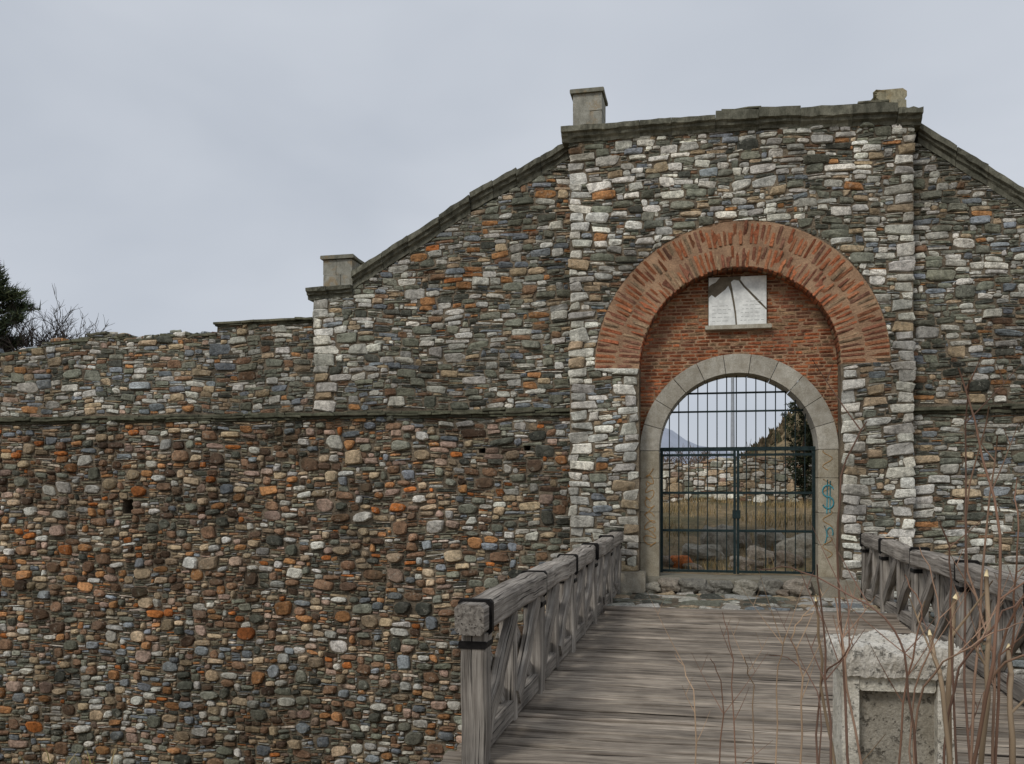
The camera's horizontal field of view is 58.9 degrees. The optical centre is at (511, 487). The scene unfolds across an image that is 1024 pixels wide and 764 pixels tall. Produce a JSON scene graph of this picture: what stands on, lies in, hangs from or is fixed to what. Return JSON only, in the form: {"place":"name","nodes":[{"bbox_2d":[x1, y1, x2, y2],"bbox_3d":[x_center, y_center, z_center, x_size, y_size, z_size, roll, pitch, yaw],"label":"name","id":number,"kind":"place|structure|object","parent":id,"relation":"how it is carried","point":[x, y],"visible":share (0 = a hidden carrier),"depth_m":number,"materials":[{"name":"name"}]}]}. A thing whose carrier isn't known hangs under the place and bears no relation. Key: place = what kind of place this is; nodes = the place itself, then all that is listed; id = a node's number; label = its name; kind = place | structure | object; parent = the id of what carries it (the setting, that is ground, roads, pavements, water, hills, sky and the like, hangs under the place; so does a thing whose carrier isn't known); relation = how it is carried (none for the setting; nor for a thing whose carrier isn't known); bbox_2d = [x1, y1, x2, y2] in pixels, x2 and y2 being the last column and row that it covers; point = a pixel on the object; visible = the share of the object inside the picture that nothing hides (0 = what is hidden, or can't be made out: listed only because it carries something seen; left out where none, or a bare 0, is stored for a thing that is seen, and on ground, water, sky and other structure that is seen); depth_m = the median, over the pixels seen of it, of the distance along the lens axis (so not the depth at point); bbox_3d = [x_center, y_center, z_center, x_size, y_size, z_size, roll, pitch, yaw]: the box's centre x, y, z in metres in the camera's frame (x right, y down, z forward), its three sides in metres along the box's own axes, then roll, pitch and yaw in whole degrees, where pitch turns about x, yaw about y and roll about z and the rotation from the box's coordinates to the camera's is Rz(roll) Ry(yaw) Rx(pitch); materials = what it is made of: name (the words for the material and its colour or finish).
{"place":"outdoors","nodes":[
{"label":"outdoors","id":0,"kind":"place"},
{"bbox_2d":[0,0,1023,453],"label":"sky","id":1,"kind":"structure","parent":0,"point":[166,165],"materials":[{"name":"grey"}]},
{"bbox_2d":[661,428,740,465],"bbox_3d":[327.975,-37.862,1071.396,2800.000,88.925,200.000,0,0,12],"label":"distant mountains","id":2,"kind":"structure","parent":0,"point":[673,440],"depth_m":1153.26,"materials":[{"name":"grey stone"}]},
{"bbox_2d":[663,411,811,575],"bbox_3d":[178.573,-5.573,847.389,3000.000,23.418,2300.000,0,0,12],"label":"ground","id":3,"kind":"structure","parent":0,"point":[712,519],"depth_m":22.89,"materials":[{"name":"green plant"}]},
{"bbox_2d":[0,260,41,351],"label":"pine tree","id":4,"kind":"object","parent":3,"relation":"on","point":[8,294],"visible":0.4,"depth_m":38.71,"materials":[{"name":"green plant"}]},
{"bbox_2d":[0,284,111,352],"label":"bare tree","id":5,"kind":"object","parent":3,"relation":"on","point":[38,338],"visible":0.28,"depth_m":39.17,"materials":[{"name":"brown plant"}]},
{"bbox_2d":[0,162,569,763],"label":"stone wall","id":6,"kind":"structure","parent":3,"relation":"on","point":[478,450],"depth_m":17.55,"materials":[{"name":"grey stone"}]},
{"bbox_2d":[0,317,312,356],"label":"wall coping slates","id":7,"kind":"structure","parent":6,"relation":"on","point":[295,320],"depth_m":17.98,"materials":[{"name":"stone"}]},
{"bbox_2d":[0,330,216,352],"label":"crest stones","id":8,"kind":"object","parent":7,"relation":"on","point":[179,333],"visible":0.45,"depth_m":18.30,"materials":[{"name":"grey stone"}]},
{"bbox_2d":[0,158,569,763],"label":"wall stones","id":9,"kind":"object","parent":6,"relation":"attached to","point":[322,356],"depth_m":17.51,"materials":[{"name":"grey stone"}]},
{"bbox_2d":[0,403,1023,424],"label":"string course","id":10,"kind":"object","parent":6,"relation":"attached to","point":[543,411],"visible":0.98,"depth_m":17.22,"materials":[{"name":"stone"}]},
{"bbox_2d":[645,524,811,596],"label":"boulders","id":11,"kind":"object","parent":3,"relation":"on","point":[776,587],"visible":0.79,"depth_m":17.39,"materials":[{"name":"grey stone"}]},
{"bbox_2d":[440,591,1023,763],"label":"wooden bridge","id":12,"kind":"structure","parent":3,"relation":"on","point":[614,690],"depth_m":8.03,"materials":[{"name":"grey wood"}]},
{"bbox_2d":[454,530,623,763],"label":"wooden railing","id":13,"kind":"object","parent":12,"relation":"on","point":[579,588],"visible":0.99,"depth_m":7.29,"materials":[{"name":"grey wood"}]},
{"bbox_2d":[860,533,1023,703],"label":"wooden railing","id":14,"kind":"object","parent":12,"relation":"on","point":[888,564],"visible":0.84,"depth_m":10.16,"materials":[{"name":"grey wood"}]},
{"bbox_2d":[663,438,802,464],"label":"brown bushes","id":15,"kind":"object","parent":3,"relation":"on","point":[695,461],"visible":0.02,"depth_m":39.55,"materials":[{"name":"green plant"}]},
{"bbox_2d":[730,377,739,458],"bbox_3d":[9.715,-2.356,39.941,1.519,5.396,0.489,0,0,12],"label":"street lamp","id":16,"kind":"object","parent":3,"relation":"on","point":[732,419],"visible":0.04,"depth_m":39.98,"materials":[{"name":"metal"}]},
{"bbox_2d":[663,457,811,502],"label":"stone wall","id":17,"kind":"structure","parent":3,"relation":"on","point":[683,475],"depth_m":28.70,"materials":[{"name":"grey stone"}]},
{"bbox_2d":[659,456,811,502],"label":"stones","id":18,"kind":"object","parent":17,"relation":"on","point":[780,476],"visible":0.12,"depth_m":28.67,"materials":[{"name":"grey stone"}]},
{"bbox_2d":[570,126,912,606],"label":"stone wall","id":19,"kind":"structure","parent":3,"relation":"on","point":[841,451],"depth_m":15.49,"materials":[{"name":"grey stone"}]},
{"bbox_2d":[660,375,815,574],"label":"iron gate","id":20,"kind":"structure","parent":19,"relation":"attached to","point":[735,512],"depth_m":16.22,"materials":[{"name":"black metal"}]},
{"bbox_2d":[643,451,833,557],"bbox_3d":[3.923,0.277,15.834,3.236,1.856,0.026,0,0,12],"label":"graffiti","id":21,"kind":"object","parent":19,"relation":"attached to","point":[830,499],"visible":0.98,"depth_m":15.53,"materials":[{"name":"teal paint"}]},
{"bbox_2d":[640,354,837,576],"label":"gate stone arch","id":22,"kind":"structure","parent":19,"relation":"attached to","point":[804,393],"depth_m":15.88,"materials":[{"name":"grey stone"}]},
{"bbox_2d":[641,271,837,434],"bbox_3d":[3.980,-2.255,16.075,3.460,3.190,0.300,0,0,12],"label":"tympanum mortar","id":23,"kind":"object","parent":19,"relation":"on","point":[786,338],"visible":0.16,"depth_m":15.89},
{"bbox_2d":[705,275,771,330],"bbox_3d":[3.953,-3.232,15.871,1.134,0.937,0.150,0,0,12],"label":"marble plaque","id":24,"kind":"object","parent":23,"relation":"attached to","point":[737,303],"visible":1,"depth_m":15.86,"materials":[{"name":"white stone"}]},
{"bbox_2d":[641,271,837,435],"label":"tympanum bricks","id":25,"kind":"object","parent":23,"relation":"attached to","point":[796,290],"visible":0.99,"depth_m":15.90,"materials":[{"name":"red brick"}]},
{"bbox_2d":[639,266,840,368],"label":"brick arch soffit","id":26,"kind":"structure","parent":19,"relation":"attached to","point":[808,294],"depth_m":15.66,"materials":[{"name":"brown brick"}]},
{"bbox_2d":[620,570,859,598],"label":"gate plinth blocks","id":27,"kind":"structure","parent":19,"relation":"attached to","point":[633,581],"depth_m":15.54,"materials":[{"name":"grey stone"}]},
{"bbox_2d":[568,121,915,611],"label":"gate tower stones","id":28,"kind":"object","parent":19,"relation":"attached to","point":[840,233],"visible":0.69,"depth_m":15.47,"materials":[{"name":"grey stone"}]},
{"bbox_2d":[595,220,890,369],"bbox_3d":[3.897,-3.328,15.682,4.912,2.496,0.302,0,0,12],"label":"brick arch mortar","id":29,"kind":"object","parent":19,"relation":"attached to","point":[725,251],"visible":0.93,"depth_m":15.49,"materials":[{"name":"mortar"}]},
{"bbox_2d":[595,220,891,367],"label":"brick arch voussoirs","id":30,"kind":"object","parent":19,"relation":"attached to","point":[687,272],"visible":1,"depth_m":15.50,"materials":[{"name":"red brick"}]},
{"bbox_2d":[736,411,806,459],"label":"hillside scrub","id":31,"kind":"object","parent":3,"relation":"on","point":[770,439],"visible":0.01,"depth_m":133.50,"materials":[{"name":"brown plant"}]},
{"bbox_2d":[781,380,812,503],"bbox_3d":[8.767,-1.746,27.038,1.466,4.856,1.507,0,0,12],"label":"cypress tree","id":32,"kind":"object","parent":3,"relation":"on","point":[800,459],"visible":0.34,"depth_m":26.93,"materials":[{"name":"green plant"}]},
{"bbox_2d":[647,356,1023,763],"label":"dead shrub","id":33,"kind":"object","parent":3,"relation":"on","point":[947,698],"visible":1,"depth_m":3.96,"materials":[{"name":"brown plant"}]},
{"bbox_2d":[822,628,962,763],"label":"stone bollard","id":34,"kind":"object","parent":3,"relation":"on","point":[876,703],"visible":0.71,"depth_m":4.85,"materials":[{"name":"grey stone"}]},
{"bbox_2d":[913,148,1023,673],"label":"stone wall","id":35,"kind":"structure","parent":3,"relation":"on","point":[950,238],"depth_m":15.07,"materials":[{"name":"grey stone"}]},
{"bbox_2d":[305,99,1023,301],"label":"cornice mouldings","id":36,"kind":"object","parent":35,"relation":"attached to","point":[886,112],"visible":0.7,"depth_m":15.55,"materials":[{"name":"grey stone"}]},
{"bbox_2d":[320,87,607,285],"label":"merlon blocks","id":37,"kind":"structure","parent":36,"relation":"on","point":[590,105],"depth_m":16.15,"materials":[{"name":"stone"}]},
{"bbox_2d":[871,88,906,107],"bbox_3d":[6.335,-6.435,15.323,0.540,0.397,0.600,0,0,12],"label":"broken merlon","id":38,"kind":"object","parent":36,"relation":"on","point":[898,95],"visible":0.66,"depth_m":15.05,"materials":[{"name":"stone"}]},
{"bbox_2d":[913,141,1023,678],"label":"wall stones","id":39,"kind":"object","parent":35,"relation":"attached to","point":[963,291],"depth_m":15.05,"materials":[{"name":"grey stone"}]}
]}

